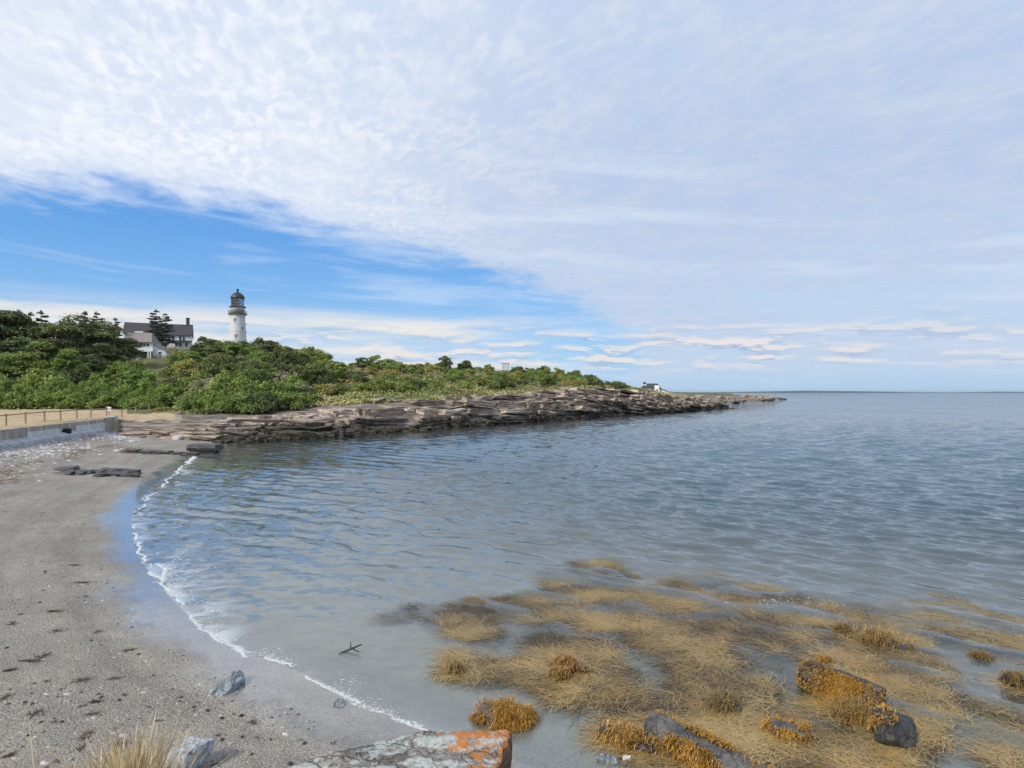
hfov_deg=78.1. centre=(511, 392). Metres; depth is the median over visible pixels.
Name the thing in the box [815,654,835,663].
rock
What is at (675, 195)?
sky
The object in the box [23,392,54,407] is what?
shrub
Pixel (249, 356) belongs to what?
shrub
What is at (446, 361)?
tree
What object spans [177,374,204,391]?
shrub
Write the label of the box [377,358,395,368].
tree
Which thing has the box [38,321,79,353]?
tree
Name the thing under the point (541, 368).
shrub
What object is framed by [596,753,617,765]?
rock
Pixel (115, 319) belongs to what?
pine tree
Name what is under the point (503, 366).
shed
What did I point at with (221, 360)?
shrub
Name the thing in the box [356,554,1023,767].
seaweed
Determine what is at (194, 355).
tree
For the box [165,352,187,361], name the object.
shrub
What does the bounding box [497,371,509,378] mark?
shrub
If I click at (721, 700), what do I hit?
seaweed
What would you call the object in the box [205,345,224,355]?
tree
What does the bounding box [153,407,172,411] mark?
shrub
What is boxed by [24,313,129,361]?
tree
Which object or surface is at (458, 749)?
boulder
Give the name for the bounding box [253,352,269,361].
tree
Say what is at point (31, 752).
grass tuft
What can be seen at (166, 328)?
pine tree
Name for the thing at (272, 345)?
tree
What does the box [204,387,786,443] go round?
rocky shore
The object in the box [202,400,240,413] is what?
shrub
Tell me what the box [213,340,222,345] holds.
shrub
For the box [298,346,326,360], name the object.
shrub
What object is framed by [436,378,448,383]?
shrub
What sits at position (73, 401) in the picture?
shrub
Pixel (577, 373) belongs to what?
shrub
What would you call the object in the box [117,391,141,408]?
shrub
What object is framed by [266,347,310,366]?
shrub
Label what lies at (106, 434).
cobbles
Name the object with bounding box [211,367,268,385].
shrub
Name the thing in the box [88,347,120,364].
shrub
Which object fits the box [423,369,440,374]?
shrub
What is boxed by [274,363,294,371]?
shrub
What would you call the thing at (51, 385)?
shrub
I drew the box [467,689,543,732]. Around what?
seaweed
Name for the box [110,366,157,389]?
shrub
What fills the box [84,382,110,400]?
shrub
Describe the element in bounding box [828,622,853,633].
rock
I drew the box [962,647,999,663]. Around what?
rock
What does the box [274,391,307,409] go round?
shrub
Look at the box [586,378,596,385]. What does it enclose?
shrub
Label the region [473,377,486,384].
shrub
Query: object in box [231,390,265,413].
shrub
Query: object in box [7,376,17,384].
shrub
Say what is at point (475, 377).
shrub
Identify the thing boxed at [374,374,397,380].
shrub
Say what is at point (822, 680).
rock
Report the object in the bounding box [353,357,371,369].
tree
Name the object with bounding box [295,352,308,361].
tree
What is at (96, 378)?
shrub
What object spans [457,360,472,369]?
tree
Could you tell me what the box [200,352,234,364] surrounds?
shrub
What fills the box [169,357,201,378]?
shrub
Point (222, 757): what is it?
shingle
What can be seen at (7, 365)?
tree
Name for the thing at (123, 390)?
shrub
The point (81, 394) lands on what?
shrub
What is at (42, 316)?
pine tree
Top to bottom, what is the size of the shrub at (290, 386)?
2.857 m
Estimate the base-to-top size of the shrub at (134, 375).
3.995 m
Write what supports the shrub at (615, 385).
on the terrain
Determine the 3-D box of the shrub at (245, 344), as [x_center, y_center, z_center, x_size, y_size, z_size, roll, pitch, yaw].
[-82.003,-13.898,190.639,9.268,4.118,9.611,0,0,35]
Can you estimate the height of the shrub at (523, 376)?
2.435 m
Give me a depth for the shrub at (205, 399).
87.78 m
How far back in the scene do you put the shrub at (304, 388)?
102.42 m
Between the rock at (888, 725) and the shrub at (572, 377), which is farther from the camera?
the shrub at (572, 377)
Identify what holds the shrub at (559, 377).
on the terrain
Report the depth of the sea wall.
57.86 m
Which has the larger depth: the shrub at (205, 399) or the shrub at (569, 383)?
the shrub at (569, 383)
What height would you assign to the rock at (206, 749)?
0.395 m
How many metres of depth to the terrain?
18.69 m
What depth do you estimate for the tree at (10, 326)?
134.27 m
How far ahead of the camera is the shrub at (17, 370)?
118.77 m
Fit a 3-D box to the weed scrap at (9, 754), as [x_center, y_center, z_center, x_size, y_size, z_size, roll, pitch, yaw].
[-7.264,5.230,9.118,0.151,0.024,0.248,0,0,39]
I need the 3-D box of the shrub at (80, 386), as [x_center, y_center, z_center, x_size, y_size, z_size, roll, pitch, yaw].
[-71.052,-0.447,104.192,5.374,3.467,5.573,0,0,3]
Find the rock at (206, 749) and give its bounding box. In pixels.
[166,736,214,767]
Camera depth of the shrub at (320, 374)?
119.93 m
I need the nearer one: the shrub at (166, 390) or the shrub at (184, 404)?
the shrub at (184, 404)
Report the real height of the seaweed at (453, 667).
0.368 m
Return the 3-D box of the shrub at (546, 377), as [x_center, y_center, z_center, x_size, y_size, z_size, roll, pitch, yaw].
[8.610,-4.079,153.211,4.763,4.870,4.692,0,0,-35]
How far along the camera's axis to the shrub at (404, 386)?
120.09 m
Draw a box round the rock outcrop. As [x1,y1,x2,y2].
[118,419,229,439]
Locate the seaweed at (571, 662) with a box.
[547,652,592,674]
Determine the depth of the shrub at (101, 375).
121.93 m
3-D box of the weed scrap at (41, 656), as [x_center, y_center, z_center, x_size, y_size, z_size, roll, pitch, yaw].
[-9.387,5.268,12.664,0.350,0.017,0.460,0,0,3]
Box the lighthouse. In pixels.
[227,289,246,344]
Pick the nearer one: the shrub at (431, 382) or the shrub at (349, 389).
the shrub at (349, 389)
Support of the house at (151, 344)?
on the terrain
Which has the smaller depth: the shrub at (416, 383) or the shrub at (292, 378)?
the shrub at (292, 378)
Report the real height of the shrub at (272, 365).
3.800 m
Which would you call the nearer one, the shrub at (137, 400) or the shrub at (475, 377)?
the shrub at (137, 400)
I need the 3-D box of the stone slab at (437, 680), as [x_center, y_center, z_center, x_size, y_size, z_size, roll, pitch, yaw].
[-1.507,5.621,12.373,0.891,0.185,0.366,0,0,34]
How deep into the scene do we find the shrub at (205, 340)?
188.94 m
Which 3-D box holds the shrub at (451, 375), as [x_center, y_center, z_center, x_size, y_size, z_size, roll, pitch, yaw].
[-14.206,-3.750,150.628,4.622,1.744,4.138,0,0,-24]
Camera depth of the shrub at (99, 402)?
97.59 m
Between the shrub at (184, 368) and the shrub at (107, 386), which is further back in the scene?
the shrub at (184, 368)
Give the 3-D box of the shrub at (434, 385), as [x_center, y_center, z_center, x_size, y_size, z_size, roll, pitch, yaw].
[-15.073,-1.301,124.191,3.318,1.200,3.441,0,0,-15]
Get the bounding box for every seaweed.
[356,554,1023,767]
[432,655,470,678]
[467,689,543,732]
[547,652,592,674]
[591,717,665,757]
[695,681,755,717]
[822,691,909,729]
[841,622,923,650]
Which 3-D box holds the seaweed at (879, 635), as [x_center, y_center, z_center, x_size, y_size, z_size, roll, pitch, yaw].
[8.143,5.339,13.968,1.679,0.473,1.087,0,0,42]
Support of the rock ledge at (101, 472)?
on the terrain
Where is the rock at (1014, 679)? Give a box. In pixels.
[997,669,1023,690]
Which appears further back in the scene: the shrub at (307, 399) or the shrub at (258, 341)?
the shrub at (258, 341)
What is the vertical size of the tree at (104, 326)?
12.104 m
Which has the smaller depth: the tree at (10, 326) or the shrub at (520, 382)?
the tree at (10, 326)
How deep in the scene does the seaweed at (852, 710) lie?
10.67 m
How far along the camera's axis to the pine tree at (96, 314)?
154.96 m
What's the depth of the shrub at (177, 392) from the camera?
100.69 m
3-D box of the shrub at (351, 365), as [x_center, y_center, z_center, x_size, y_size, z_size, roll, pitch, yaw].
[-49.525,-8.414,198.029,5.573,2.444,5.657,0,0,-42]
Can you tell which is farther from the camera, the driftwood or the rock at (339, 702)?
the driftwood
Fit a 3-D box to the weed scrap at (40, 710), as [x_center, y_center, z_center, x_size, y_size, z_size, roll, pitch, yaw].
[-7.822,5.253,10.372,0.329,0.016,0.365,0,0,7]
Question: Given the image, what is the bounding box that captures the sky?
[0,0,1023,391]
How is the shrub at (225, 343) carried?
on the terrain
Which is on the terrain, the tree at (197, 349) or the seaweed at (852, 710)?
the tree at (197, 349)
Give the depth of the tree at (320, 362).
149.27 m
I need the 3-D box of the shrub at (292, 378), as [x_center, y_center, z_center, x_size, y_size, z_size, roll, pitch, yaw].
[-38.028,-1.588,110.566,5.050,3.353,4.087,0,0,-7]
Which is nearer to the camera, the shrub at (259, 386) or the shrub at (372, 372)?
the shrub at (259, 386)
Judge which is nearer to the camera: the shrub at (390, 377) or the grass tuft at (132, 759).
the grass tuft at (132, 759)
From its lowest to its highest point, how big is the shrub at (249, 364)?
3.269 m
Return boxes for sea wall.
[0,416,117,448]
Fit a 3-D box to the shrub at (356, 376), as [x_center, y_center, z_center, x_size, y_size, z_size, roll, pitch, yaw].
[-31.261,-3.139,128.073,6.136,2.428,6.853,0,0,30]
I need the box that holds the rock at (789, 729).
[760,713,815,742]
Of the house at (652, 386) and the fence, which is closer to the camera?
the fence
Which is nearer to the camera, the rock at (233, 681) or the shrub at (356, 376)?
the rock at (233, 681)
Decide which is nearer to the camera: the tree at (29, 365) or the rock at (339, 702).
the rock at (339, 702)
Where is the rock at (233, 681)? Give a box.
[206,670,245,696]
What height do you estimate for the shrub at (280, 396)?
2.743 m
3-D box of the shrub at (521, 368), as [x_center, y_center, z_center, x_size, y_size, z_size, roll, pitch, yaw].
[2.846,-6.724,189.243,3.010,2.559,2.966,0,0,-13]
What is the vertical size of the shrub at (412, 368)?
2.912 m
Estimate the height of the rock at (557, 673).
0.329 m
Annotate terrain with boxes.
[0,348,1023,767]
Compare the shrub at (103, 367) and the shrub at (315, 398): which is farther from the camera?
the shrub at (103, 367)
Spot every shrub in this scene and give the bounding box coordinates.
[0,374,13,392]
[0,392,15,407]
[1,366,34,378]
[2,383,34,405]
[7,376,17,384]
[8,377,34,392]
[16,369,69,389]
[21,391,34,406]
[22,374,45,390]
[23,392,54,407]
[31,390,51,405]
[40,392,68,408]
[42,377,71,394]
[46,381,61,391]
[52,366,100,385]
[52,388,78,402]
[60,355,114,378]
[62,381,89,391]
[62,394,87,407]
[69,390,94,406]
[81,372,109,391]
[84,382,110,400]
[85,394,116,407]
[87,371,111,380]
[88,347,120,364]
[95,381,128,393]
[105,392,124,405]
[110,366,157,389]
[111,385,137,399]
[112,355,127,362]
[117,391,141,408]
[126,360,146,371]
[130,395,159,407]
[135,377,153,394]
[136,395,173,408]
[142,384,163,396]
[153,383,177,405]
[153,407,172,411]
[157,359,181,377]
[157,382,173,388]
[159,375,189,387]
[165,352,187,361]
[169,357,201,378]
[171,388,180,396]
[175,390,195,405]
[176,396,197,410]
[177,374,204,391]
[184,389,217,406]
[187,379,209,390]
[188,336,215,350]
[189,342,211,351]
[191,395,216,410]
[196,362,224,379]
[198,373,226,388]
[198,385,220,397]
[200,346,210,357]
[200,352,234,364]
[201,354,241,368]
[201,373,246,395]
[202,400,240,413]
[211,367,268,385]
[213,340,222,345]
[214,381,262,401]
[218,339,243,353]
[219,362,237,374]
[219,394,247,411]
[231,340,251,347]
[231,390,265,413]
[234,359,261,369]
[239,391,283,413]
[241,345,263,355]
[245,351,260,359]
[245,381,279,392]
[247,370,275,382]
[248,337,270,349]
[251,357,268,364]
[259,360,285,372]
[260,391,288,409]
[261,380,289,395]
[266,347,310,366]
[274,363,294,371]
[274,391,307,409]
[279,365,312,388]
[281,374,308,391]
[281,383,302,394]
[291,382,313,394]
[293,363,336,383]
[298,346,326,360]
[298,353,312,360]
[299,392,311,404]
[305,362,324,367]
[311,382,347,394]
[311,394,323,402]
[313,352,333,360]
[322,359,333,363]
[325,362,344,383]
[340,387,358,394]
[343,371,369,382]
[345,362,359,368]
[357,382,367,389]
[363,370,376,375]
[364,378,395,390]
[368,364,381,368]
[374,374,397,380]
[377,370,399,375]
[390,361,406,371]
[395,380,428,387]
[396,375,419,382]
[396,382,419,391]
[401,364,423,373]
[422,379,443,386]
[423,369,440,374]
[428,383,443,387]
[429,365,442,370]
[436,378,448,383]
[442,367,451,373]
[443,369,465,377]
[446,373,458,379]
[448,376,472,384]
[451,379,470,386]
[454,381,473,388]
[460,368,476,374]
[471,375,483,380]
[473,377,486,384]
[483,364,494,370]
[484,367,491,372]
[485,375,503,379]
[487,382,499,388]
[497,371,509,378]
[497,378,514,388]
[507,375,516,380]
[509,366,519,372]
[513,378,527,385]
[514,370,521,376]
[517,366,525,373]
[519,373,528,379]
[526,368,535,373]
[526,371,537,379]
[535,365,549,373]
[537,366,556,384]
[551,367,562,375]
[557,374,571,380]
[561,374,576,382]
[561,381,576,386]
[572,369,581,377]
[573,379,584,384]
[583,374,596,378]
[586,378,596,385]
[594,380,606,387]
[605,382,620,388]
[615,381,626,388]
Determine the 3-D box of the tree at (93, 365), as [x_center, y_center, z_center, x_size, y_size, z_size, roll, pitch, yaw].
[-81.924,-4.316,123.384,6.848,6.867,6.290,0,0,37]
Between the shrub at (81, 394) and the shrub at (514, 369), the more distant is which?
the shrub at (514, 369)
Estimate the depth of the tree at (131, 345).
140.16 m
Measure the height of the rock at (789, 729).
0.338 m
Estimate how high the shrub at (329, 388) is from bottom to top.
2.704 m
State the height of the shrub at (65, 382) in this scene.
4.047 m
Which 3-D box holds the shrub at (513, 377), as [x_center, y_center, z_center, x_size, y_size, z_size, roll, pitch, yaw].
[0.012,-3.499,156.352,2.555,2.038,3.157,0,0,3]
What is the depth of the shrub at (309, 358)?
172.28 m
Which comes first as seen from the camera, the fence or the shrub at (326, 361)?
the fence
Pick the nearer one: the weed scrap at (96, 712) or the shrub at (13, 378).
the weed scrap at (96, 712)
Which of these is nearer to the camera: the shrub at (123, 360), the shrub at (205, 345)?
the shrub at (123, 360)
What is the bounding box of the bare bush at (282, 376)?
[273,369,297,382]
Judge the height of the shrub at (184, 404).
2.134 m
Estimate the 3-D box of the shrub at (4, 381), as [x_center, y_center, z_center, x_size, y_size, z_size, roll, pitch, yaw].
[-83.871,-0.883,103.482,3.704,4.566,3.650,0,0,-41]
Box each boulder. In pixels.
[172,435,182,439]
[289,729,511,767]
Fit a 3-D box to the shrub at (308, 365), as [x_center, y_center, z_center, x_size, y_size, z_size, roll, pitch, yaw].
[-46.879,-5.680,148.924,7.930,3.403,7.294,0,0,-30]
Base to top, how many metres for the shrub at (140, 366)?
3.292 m
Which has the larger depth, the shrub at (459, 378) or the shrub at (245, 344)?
the shrub at (245, 344)
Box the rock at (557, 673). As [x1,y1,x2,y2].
[544,664,571,682]
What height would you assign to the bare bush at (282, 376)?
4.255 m
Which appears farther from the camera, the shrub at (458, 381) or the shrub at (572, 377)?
the shrub at (572, 377)
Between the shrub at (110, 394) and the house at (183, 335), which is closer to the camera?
the shrub at (110, 394)
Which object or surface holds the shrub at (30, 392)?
on the terrain
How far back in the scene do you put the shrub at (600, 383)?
164.21 m
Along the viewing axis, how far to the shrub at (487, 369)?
186.74 m
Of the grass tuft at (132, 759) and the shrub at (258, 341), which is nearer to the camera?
the grass tuft at (132, 759)
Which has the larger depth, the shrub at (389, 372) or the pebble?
the shrub at (389, 372)
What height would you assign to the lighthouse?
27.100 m
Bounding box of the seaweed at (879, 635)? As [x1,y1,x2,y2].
[841,622,923,650]
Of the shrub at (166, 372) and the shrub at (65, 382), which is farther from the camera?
the shrub at (166, 372)
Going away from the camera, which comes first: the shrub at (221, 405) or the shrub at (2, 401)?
the shrub at (221, 405)
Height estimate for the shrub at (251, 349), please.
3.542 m
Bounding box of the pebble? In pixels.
[622,755,630,760]
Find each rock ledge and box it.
[51,465,141,476]
[119,449,199,455]
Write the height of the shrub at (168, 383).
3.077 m
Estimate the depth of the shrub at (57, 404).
98.12 m
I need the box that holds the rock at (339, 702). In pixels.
[333,698,344,706]
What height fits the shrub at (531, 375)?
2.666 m
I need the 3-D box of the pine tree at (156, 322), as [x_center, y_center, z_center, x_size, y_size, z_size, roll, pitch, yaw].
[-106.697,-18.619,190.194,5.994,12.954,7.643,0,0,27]
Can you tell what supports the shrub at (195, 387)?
on the terrain
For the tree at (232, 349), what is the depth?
155.61 m
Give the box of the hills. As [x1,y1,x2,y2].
[678,391,1023,392]
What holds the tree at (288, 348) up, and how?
on the terrain
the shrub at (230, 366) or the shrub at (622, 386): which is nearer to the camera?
the shrub at (230, 366)
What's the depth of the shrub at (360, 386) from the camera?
118.98 m
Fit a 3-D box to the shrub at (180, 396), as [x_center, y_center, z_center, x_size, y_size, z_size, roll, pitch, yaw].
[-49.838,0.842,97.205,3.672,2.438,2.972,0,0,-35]
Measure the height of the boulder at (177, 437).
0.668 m
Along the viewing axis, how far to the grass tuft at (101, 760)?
4.27 m
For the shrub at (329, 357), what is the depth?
215.10 m
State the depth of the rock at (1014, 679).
11.84 m
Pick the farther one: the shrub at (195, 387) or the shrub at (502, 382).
the shrub at (502, 382)
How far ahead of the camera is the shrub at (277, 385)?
97.62 m
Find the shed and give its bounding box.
[499,363,508,371]
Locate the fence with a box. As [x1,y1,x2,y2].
[0,402,157,425]
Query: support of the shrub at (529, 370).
on the terrain
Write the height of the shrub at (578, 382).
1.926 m
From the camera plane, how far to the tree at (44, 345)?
125.10 m
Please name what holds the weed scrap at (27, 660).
on the terrain
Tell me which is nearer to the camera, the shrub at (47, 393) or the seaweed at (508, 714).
the seaweed at (508, 714)
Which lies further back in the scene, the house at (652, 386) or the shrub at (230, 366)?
the house at (652, 386)
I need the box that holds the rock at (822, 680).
[795,658,886,708]
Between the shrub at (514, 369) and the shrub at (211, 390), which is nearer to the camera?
the shrub at (211, 390)
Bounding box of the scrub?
[0,345,681,414]
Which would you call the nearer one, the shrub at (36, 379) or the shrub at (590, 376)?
the shrub at (36, 379)
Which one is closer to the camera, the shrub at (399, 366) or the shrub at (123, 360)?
the shrub at (123, 360)
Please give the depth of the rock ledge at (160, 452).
54.68 m
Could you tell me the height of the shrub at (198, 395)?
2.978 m
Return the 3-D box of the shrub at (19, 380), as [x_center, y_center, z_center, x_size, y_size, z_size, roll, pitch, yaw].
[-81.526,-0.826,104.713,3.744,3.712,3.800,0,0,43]
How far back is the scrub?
119.80 m
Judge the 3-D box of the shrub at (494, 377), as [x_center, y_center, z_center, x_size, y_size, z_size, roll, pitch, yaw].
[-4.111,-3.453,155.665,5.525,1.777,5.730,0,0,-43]
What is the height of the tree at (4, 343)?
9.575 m
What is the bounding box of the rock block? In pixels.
[186,443,223,453]
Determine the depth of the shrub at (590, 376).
196.69 m
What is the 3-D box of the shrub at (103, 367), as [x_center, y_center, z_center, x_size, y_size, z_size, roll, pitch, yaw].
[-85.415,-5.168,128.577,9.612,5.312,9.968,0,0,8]
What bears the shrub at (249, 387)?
on the terrain
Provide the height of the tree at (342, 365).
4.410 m
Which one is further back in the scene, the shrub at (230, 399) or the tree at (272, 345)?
the tree at (272, 345)
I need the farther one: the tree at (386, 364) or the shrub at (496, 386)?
the tree at (386, 364)
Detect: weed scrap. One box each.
[1,750,18,757]
[2,666,18,671]
[20,658,46,662]
[21,707,44,717]
[35,651,50,658]
[69,675,92,683]
[84,710,102,716]
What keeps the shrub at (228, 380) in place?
on the terrain
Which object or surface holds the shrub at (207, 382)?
on the terrain
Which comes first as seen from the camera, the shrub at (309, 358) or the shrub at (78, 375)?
the shrub at (78, 375)
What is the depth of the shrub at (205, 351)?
161.16 m
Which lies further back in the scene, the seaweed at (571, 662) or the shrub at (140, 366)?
the shrub at (140, 366)
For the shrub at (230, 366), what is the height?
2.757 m
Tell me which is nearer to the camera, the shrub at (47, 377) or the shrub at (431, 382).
the shrub at (47, 377)
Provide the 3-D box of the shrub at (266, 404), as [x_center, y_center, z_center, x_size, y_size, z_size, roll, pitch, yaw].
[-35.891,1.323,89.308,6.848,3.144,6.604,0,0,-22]
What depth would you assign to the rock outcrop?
70.75 m
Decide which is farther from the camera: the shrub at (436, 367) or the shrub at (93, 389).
the shrub at (436, 367)
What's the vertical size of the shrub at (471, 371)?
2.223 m
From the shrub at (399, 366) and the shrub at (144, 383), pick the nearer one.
the shrub at (144, 383)
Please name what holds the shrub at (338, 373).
on the terrain
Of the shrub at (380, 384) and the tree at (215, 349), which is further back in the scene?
the tree at (215, 349)
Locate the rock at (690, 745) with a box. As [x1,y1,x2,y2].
[639,709,773,767]
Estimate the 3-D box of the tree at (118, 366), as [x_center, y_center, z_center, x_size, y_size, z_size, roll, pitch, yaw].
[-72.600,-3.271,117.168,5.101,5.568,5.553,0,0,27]
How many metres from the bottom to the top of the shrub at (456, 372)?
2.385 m
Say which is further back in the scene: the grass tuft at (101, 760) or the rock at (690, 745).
the rock at (690, 745)
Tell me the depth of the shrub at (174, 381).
107.55 m
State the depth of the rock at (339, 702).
11.05 m
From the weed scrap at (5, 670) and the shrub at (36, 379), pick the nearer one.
the weed scrap at (5, 670)
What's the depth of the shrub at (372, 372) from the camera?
154.01 m
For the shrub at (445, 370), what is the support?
on the terrain
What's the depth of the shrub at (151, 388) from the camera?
103.24 m
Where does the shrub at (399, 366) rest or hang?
on the terrain
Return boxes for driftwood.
[339,642,361,654]
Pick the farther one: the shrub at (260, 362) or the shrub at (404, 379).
the shrub at (260, 362)
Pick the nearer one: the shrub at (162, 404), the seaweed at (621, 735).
the seaweed at (621, 735)
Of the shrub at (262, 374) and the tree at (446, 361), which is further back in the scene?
the tree at (446, 361)
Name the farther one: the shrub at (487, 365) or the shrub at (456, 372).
the shrub at (487, 365)
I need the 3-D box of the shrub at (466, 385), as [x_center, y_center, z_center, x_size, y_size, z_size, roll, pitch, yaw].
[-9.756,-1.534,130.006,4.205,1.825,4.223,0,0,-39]
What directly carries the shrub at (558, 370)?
on the terrain
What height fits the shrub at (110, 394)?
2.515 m
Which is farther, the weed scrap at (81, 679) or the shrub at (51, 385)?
the shrub at (51, 385)
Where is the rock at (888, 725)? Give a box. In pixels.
[867,701,915,748]
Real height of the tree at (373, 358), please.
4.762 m
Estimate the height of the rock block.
0.877 m
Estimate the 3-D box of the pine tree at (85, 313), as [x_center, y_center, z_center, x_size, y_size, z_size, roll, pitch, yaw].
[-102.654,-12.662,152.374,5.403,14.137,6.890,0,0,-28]
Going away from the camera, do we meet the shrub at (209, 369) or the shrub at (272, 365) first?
the shrub at (209, 369)
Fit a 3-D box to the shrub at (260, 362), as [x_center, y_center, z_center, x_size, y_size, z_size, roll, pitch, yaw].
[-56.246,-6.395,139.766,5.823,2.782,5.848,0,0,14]
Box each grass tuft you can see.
[11,727,65,767]
[43,708,229,767]
[71,736,167,767]
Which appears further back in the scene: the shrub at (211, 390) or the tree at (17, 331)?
the tree at (17, 331)
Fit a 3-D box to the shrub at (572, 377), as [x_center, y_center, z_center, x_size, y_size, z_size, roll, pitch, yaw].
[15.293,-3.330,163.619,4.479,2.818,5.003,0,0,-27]
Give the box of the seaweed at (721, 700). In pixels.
[695,681,755,717]
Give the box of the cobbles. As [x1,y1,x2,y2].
[0,430,141,486]
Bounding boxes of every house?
[111,331,171,359]
[122,318,193,348]
[641,381,667,392]
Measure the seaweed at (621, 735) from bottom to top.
0.458 m
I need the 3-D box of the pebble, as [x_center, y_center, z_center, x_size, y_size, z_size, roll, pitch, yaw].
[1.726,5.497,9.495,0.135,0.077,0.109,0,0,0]
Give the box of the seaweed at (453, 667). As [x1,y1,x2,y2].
[432,655,470,678]
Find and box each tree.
[0,310,53,351]
[0,318,17,346]
[0,339,32,359]
[0,354,24,377]
[3,352,50,376]
[9,320,47,351]
[16,340,65,368]
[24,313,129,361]
[35,310,56,349]
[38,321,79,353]
[42,348,89,373]
[76,318,144,357]
[76,353,110,374]
[78,311,94,353]
[89,311,104,346]
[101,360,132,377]
[110,318,123,335]
[115,337,149,361]
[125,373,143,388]
[146,309,170,343]
[155,313,176,347]
[183,351,202,362]
[190,343,206,355]
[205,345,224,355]
[224,342,244,356]
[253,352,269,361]
[259,340,279,351]
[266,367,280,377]
[279,345,294,354]
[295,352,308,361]
[313,360,325,366]
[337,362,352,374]
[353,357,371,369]
[366,355,384,367]
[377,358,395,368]
[435,355,453,367]
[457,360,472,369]
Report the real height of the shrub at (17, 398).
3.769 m
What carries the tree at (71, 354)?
on the terrain
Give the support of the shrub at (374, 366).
on the terrain
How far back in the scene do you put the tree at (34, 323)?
135.88 m
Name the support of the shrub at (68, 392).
on the terrain
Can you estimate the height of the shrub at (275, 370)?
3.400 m
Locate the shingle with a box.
[0,465,343,767]
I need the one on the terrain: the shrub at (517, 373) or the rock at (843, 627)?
the shrub at (517, 373)
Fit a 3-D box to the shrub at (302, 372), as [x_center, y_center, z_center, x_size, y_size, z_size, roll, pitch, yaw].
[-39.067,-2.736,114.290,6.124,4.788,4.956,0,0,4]
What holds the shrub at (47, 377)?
on the terrain

